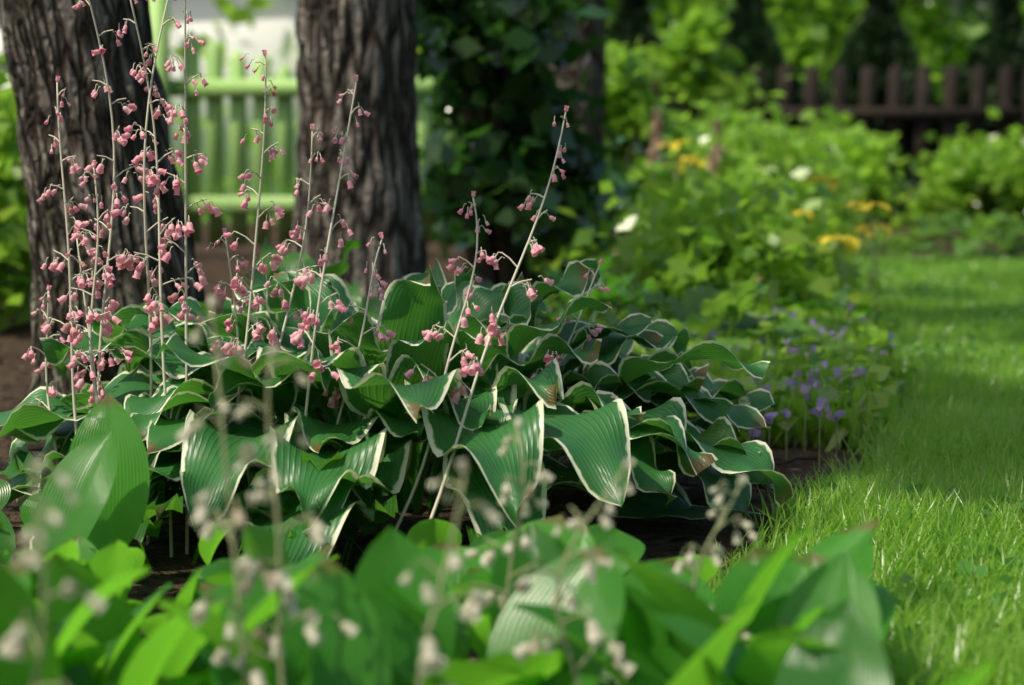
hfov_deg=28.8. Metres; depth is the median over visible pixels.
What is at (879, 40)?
thuja foliage
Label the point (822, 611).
leaves
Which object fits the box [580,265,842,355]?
leafy plant
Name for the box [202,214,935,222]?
turf
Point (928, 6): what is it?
woodland leaves
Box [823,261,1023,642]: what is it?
lawn clover
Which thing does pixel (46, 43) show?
oak trunk
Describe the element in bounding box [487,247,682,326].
leafy plant
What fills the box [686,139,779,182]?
border shrub
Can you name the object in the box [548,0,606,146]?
oak trunk
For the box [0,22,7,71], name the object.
shrub
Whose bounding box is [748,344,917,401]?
leafy plant
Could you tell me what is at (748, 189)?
perennial leaves
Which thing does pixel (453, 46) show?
ivy
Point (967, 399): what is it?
lawn grass
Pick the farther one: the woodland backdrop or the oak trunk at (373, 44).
the woodland backdrop
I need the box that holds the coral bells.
[0,0,609,568]
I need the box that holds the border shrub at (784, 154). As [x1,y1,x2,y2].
[669,76,900,253]
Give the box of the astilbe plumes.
[645,106,727,178]
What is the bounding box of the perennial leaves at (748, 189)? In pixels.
[664,135,868,260]
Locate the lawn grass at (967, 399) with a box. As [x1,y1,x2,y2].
[693,251,1023,684]
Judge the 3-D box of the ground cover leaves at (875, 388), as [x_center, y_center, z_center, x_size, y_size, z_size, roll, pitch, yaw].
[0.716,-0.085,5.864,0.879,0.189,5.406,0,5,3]
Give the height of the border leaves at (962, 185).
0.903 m
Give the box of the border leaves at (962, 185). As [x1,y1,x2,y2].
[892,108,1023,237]
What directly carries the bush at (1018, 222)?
on the ground at (662, 537)
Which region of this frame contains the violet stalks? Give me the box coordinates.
[616,309,890,471]
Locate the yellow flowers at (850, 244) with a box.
[658,140,898,254]
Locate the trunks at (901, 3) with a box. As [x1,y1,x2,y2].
[665,0,984,68]
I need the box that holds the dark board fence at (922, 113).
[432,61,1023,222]
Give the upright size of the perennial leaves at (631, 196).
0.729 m
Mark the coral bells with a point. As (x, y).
(122, 262)
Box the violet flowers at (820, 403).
[614,298,894,437]
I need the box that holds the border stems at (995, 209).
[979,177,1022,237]
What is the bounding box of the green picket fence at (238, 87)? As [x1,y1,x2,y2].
[0,0,455,245]
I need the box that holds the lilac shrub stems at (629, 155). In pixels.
[605,89,668,173]
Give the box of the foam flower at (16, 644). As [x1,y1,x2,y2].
[0,296,758,684]
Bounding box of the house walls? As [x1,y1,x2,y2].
[0,0,687,195]
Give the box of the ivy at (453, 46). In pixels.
[416,0,627,287]
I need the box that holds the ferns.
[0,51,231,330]
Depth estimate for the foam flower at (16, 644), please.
1.29 m
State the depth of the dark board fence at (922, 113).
16.14 m
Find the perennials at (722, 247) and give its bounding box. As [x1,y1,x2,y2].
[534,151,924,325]
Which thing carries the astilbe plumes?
on the perennial stems at (871, 276)
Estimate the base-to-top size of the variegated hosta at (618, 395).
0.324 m
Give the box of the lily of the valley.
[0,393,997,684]
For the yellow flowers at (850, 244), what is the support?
attached to the perennial stems at (871, 276)
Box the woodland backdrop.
[788,5,968,101]
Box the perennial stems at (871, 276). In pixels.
[650,121,877,325]
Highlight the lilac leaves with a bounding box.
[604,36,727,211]
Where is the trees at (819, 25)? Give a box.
[170,0,1023,195]
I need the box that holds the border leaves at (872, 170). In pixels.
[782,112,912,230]
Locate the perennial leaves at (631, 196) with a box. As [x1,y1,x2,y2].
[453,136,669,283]
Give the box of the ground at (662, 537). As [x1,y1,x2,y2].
[0,223,1023,660]
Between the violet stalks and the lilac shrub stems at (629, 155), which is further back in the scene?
the lilac shrub stems at (629, 155)
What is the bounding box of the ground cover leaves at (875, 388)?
[626,268,918,451]
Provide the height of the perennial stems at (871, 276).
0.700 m
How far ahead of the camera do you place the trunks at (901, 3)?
20.44 m
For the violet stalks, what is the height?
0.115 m
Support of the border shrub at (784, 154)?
on the ground at (662, 537)
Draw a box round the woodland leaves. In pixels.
[765,0,990,102]
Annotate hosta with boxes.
[0,257,793,564]
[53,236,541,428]
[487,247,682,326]
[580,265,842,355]
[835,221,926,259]
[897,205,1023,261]
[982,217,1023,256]
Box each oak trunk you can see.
[0,0,205,398]
[292,0,427,309]
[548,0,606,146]
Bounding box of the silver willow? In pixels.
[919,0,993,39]
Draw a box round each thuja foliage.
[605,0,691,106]
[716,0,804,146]
[820,0,942,226]
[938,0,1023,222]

